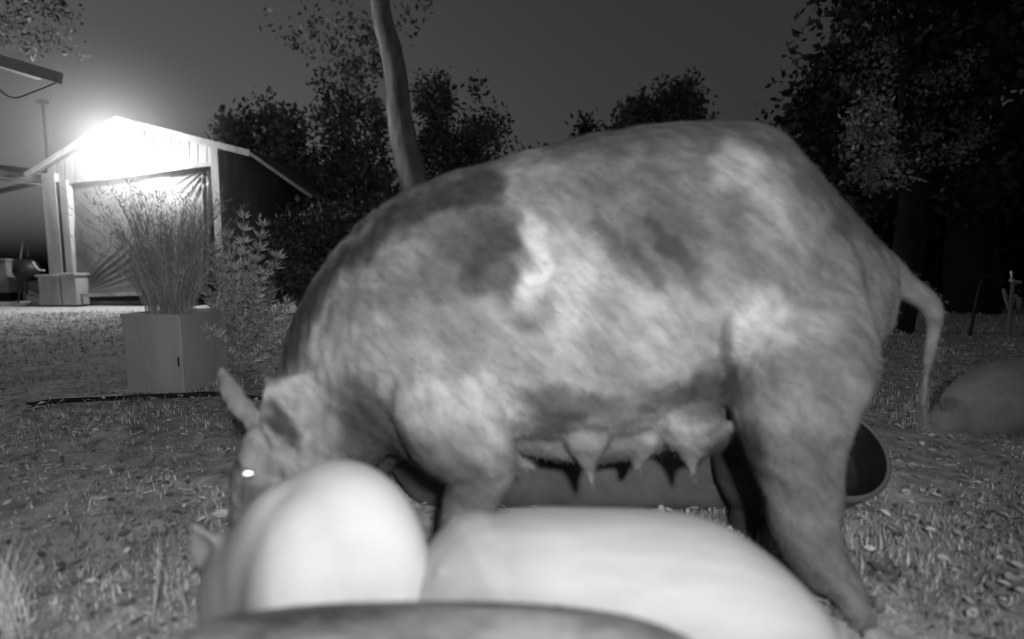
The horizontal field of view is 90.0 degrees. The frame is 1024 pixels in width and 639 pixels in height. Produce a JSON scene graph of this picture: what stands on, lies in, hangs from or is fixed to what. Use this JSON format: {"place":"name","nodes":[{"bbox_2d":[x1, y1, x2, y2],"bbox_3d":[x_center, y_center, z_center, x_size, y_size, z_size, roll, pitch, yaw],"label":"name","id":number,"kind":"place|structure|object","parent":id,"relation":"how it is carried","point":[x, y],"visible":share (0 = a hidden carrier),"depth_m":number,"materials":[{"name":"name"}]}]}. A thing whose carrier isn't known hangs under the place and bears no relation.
{"place":"outdoors","nodes":[
{"label":"outdoors","id":0,"kind":"place"},
{"bbox_2d":[0,259,24,300],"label":"storage bin","id":1,"kind":"object","parent":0,"point":[9,285],"visible":0.81,"depth_m":8.83,"materials":[{"name":"grey plastic"}]},
{"bbox_2d":[0,280,1023,638],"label":"ground","id":2,"kind":"structure","parent":0,"point":[976,444],"depth_m":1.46,"materials":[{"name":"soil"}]},
{"bbox_2d":[0,524,63,638],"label":"grass clump","id":3,"kind":"object","parent":2,"relation":"on","point":[9,602],"visible":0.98,"depth_m":0.86,"materials":[{"name":"grey plant"}]},
{"bbox_2d":[0,55,63,84],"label":"house roof","id":4,"kind":"structure","parent":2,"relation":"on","point":[23,68],"depth_m":5.38,"materials":[{"name":"white paint"}]},
{"bbox_2d":[0,82,56,98],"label":"cable","id":5,"kind":"object","parent":4,"relation":"hanging from","point":[47,86],"visible":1,"depth_m":5.39,"materials":[{"name":"grey plastic"}]},
{"bbox_2d":[36,447,47,452],"bbox_3d":[-1.538,0.428,1.676,0.040,0.017,0.015,0,5,0],"label":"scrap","id":6,"kind":"object","parent":2,"relation":"on","point":[43,449],"visible":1,"depth_m":1.68,"materials":[{"name":"grey"}]},
{"bbox_2d":[0,0,92,61],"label":"overhanging tree","id":7,"kind":"object","parent":2,"relation":"on","point":[62,3],"visible":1,"depth_m":8.45,"materials":[{"name":"grey plant"}]},
{"bbox_2d":[0,292,212,305],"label":"patio","id":8,"kind":"structure","parent":2,"relation":"on","point":[120,300],"depth_m":8.94,"materials":[{"name":"concrete"}]},
{"bbox_2d":[12,259,44,302],"bbox_3d":[-8.090,-0.658,8.708,0.671,0.732,0.417,0,5,0],"label":"grill","id":9,"kind":"object","parent":8,"relation":"on","point":[27,270],"visible":0.85,"depth_m":8.58,"materials":[{"name":"black metal"}]},
{"bbox_2d":[19,239,23,258],"bbox_3d":[-8.426,-1.213,8.799,0.081,0.354,0.023,-3,6,-30],"label":"rod","id":10,"kind":"object","parent":9,"relation":"attached to","point":[21,249],"visible":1,"depth_m":8.79,"materials":[{"name":"grey plastic"}]},
{"bbox_2d":[27,391,262,407],"bbox_3d":[-1.482,0.365,2.349,1.293,0.023,0.224,0,5,0],"label":"hose","id":11,"kind":"object","parent":2,"relation":"on","point":[120,397],"visible":0.59,"depth_m":2.37,"materials":[{"name":"black rubber"}]},
{"bbox_2d":[151,539,159,624],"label":"dry stalk","id":12,"kind":"object","parent":2,"relation":"on","point":[155,599],"visible":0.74,"depth_m":0.87,"materials":[{"name":"plant"}]},
{"bbox_2d":[160,466,173,472],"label":"dry leaf","id":13,"kind":"object","parent":2,"relation":"on","point":[165,468],"visible":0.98,"depth_m":1.51,"materials":[{"name":"plant"}]},
{"bbox_2d":[0,116,342,304],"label":"shed","id":14,"kind":"structure","parent":2,"relation":"on","point":[255,179],"depth_m":8.60,"materials":[{"name":"white wood"}]},
{"bbox_2d":[26,290,39,302],"bbox_3d":[-7.889,-0.373,8.499,0.315,0.226,0.055,0,5,1],"label":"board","id":15,"kind":"object","parent":14,"relation":"on","point":[34,297],"visible":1,"depth_m":8.48,"materials":[{"name":"grey wood"}]},
{"bbox_2d":[36,99,48,158],"bbox_3d":[-8.807,-2.223,9.779,0.150,3.814,0.120,0,5,0],"label":"pole","id":16,"kind":"object","parent":14,"relation":"on","point":[42,102],"visible":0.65,"depth_m":9.62,"materials":[{"name":"grey metal"}]},
{"bbox_2d":[80,292,141,296],"bbox_3d":[-6.734,-0.417,8.540,1.175,0.095,0.053,0,5,0],"label":"plank","id":17,"kind":"object","parent":14,"relation":"on","point":[108,294],"visible":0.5,"depth_m":8.52,"materials":[{"name":"grey wood"}]},
{"bbox_2d":[72,166,211,292],"bbox_3d":[-6.285,-1.553,8.704,2.414,2.206,0.342,0,5,0],"label":"tarp","id":18,"kind":"object","parent":14,"relation":"hanging from","point":[101,281],"visible":0.58,"depth_m":8.69,"materials":[{"name":"fabric"}]},
{"bbox_2d":[120,308,227,393],"bbox_3d":[-1.732,0.151,2.663,0.321,0.391,0.418,0,5,0],"label":"planter","id":19,"kind":"object","parent":2,"relation":"on","point":[177,353],"visible":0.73,"depth_m":2.49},
{"bbox_2d":[56,168,254,313],"bbox_3d":[-1.752,-0.352,2.618,0.862,0.732,0.816,0,5,0],"label":"feathery plant","id":20,"kind":"object","parent":19,"relation":"in","point":[177,293],"visible":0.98,"depth_m":2.54,"materials":[{"name":"grey plant"}]},
{"bbox_2d":[181,591,187,620],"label":"dry stalk","id":21,"kind":"object","parent":2,"relation":"on","point":[185,608],"visible":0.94,"depth_m":0.88,"materials":[{"name":"plant"}]},
{"bbox_2d":[199,207,295,371],"bbox_3d":[-1.419,-0.142,2.812,0.617,0.958,0.511,0,5,0],"label":"leafy bush","id":22,"kind":"object","parent":2,"relation":"on","point":[239,341],"visible":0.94,"depth_m":2.81,"materials":[{"name":"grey plant"}]},
{"bbox_2d":[198,85,332,286],"bbox_3d":[-5.499,-2.715,11.519,3.478,4.869,2.538,0,5,0],"label":"bush","id":23,"kind":"object","parent":2,"relation":"on","point":[281,141],"visible":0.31,"depth_m":11.15,"materials":[{"name":"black plant"}]},
{"bbox_2d":[189,459,427,625],"bbox_3d":[-0.255,0.363,0.661,0.254,0.352,0.350,-4,7,-36],"label":"pig","id":24,"kind":"object","parent":2,"relation":"on","point":[338,530],"visible":0.7,"depth_m":0.59},
{"bbox_2d":[242,190,383,316],"bbox_3d":[-2.376,-0.792,7.035,2.831,1.906,1.774,0,5,0],"label":"bush","id":25,"kind":"object","parent":2,"relation":"on","point":[314,248],"visible":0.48,"depth_m":6.57,"materials":[{"name":"black plant"}]},
{"bbox_2d":[276,132,400,290],"bbox_3d":[-3.126,-1.884,10.202,3.188,3.494,2.266,0,5,0],"label":"bush","id":26,"kind":"object","parent":2,"relation":"on","point":[337,185],"visible":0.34,"depth_m":9.76,"materials":[{"name":"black plant"}]},
{"bbox_2d":[259,0,438,200],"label":"tree","id":27,"kind":"object","parent":2,"relation":"on","point":[407,158],"visible":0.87,"depth_m":9.63,"materials":[{"name":"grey plant"}]},
{"bbox_2d":[178,593,692,638],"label":"pig","id":28,"kind":"object","parent":2,"relation":"on","point":[467,619],"visible":1,"depth_m":0.45},
{"bbox_2d":[390,66,516,180],"bbox_3d":[-1.210,-2.662,10.284,2.631,5.018,2.018,0,5,0],"label":"bush","id":29,"kind":"object","parent":2,"relation":"on","point":[434,105],"visible":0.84,"depth_m":9.96,"materials":[{"name":"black plant"}]},
{"bbox_2d":[423,137,568,171],"bbox_3d":[-0.030,-2.339,11.980,4.791,4.044,2.792,0,5,0],"label":"bush","id":30,"kind":"object","parent":2,"relation":"on","point":[531,147],"visible":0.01,"depth_m":11.78,"materials":[{"name":"black plant"}]},
{"bbox_2d":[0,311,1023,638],"bbox_3d":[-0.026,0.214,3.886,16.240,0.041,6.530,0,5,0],"label":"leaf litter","id":31,"kind":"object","parent":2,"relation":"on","point":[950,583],"visible":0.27,"depth_m":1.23,"materials":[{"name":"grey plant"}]},
{"bbox_2d":[390,448,730,509],"bbox_3d":[0.071,0.284,1.367,1.334,0.408,0.303,0,5,0],"label":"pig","id":32,"kind":"object","parent":2,"relation":"on","point":[665,481],"visible":0.24,"depth_m":1.24},
{"bbox_2d":[214,117,948,632],"bbox_3d":[0.159,0.059,1.050,1.449,0.926,0.516,0,5,0],"label":"sow","id":33,"kind":"object","parent":2,"relation":"on","point":[726,295],"visible":0.95,"depth_m":0.87,"materials":[{"name":"white"}]},
{"bbox_2d":[417,507,846,638],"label":"pig","id":34,"kind":"object","parent":2,"relation":"on","point":[697,577],"visible":0.83,"depth_m":0.58},
{"bbox_2d":[565,66,718,138],"bbox_3d":[3.219,-2.862,11.051,4.194,5.270,2.353,0,5,0],"label":"tree","id":35,"kind":"object","parent":2,"relation":"on","point":[678,102],"visible":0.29,"depth_m":10.54,"materials":[{"name":"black plant"}]},
{"bbox_2d":[845,420,890,509],"bbox_3d":[0.775,0.350,1.280,0.247,0.259,0.257,0,5,0],"label":"feed tub","id":36,"kind":"object","parent":2,"relation":"on","point":[869,465],"visible":0.32,"depth_m":1.26,"materials":[{"name":"grey rubber"}]},
{"bbox_2d":[755,0,1023,314],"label":"tree","id":37,"kind":"object","parent":2,"relation":"on","point":[974,190],"visible":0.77,"depth_m":6.65,"materials":[{"name":"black plant"}]},
{"bbox_2d":[851,131,944,296],"bbox_3d":[5.369,-1.469,8.432,3.891,3.345,2.200,0,5,0],"label":"bush","id":38,"kind":"object","parent":2,"relation":"on","point":[886,235],"visible":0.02,"depth_m":7.88,"materials":[{"name":"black plant"}]},
{"bbox_2d":[831,28,1002,333],"bbox_3d":[3.873,-1.264,5.086,1.321,3.230,2.310,5,8,45],"label":"slender tree","id":39,"kind":"object","parent":2,"relation":"on","point":[908,244],"visible":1,"depth_m":4.88,"materials":[{"name":"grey plant"}]},
{"bbox_2d":[880,153,1023,308],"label":"tree","id":40,"kind":"object","parent":2,"relation":"on","point":[1011,242],"visible":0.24,"depth_m":8.35,"materials":[{"name":"black plant"}]},
{"bbox_2d":[922,357,1023,435],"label":"pig","id":41,"kind":"object","parent":2,"relation":"on","point":[987,398],"visible":0.88,"depth_m":1.87},
{"bbox_2d":[968,274,1004,335],"bbox_3d":[4.280,-0.129,4.620,0.298,0.559,0.038,0,5,-3],"label":"hose","id":42,"kind":"object","parent":2,"relation":"on","point":[977,298],"visible":0.98,"depth_m":4.60,"materials":[{"name":"black rubber"}]},
{"bbox_2d":[1002,270,1021,335],"bbox_3d":[4.493,-0.134,4.614,0.174,0.615,0.056,0,5,4],"label":"yard tap","id":43,"kind":"object","parent":2,"relation":"on","point":[1013,296],"visible":0.91,"depth_m":4.59,"materials":[{"name":"metal"}]},
{"bbox_2d":[0,0,1023,274],"label":"sky","id":44,"kind":"structure","parent":0,"point":[168,64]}
]}

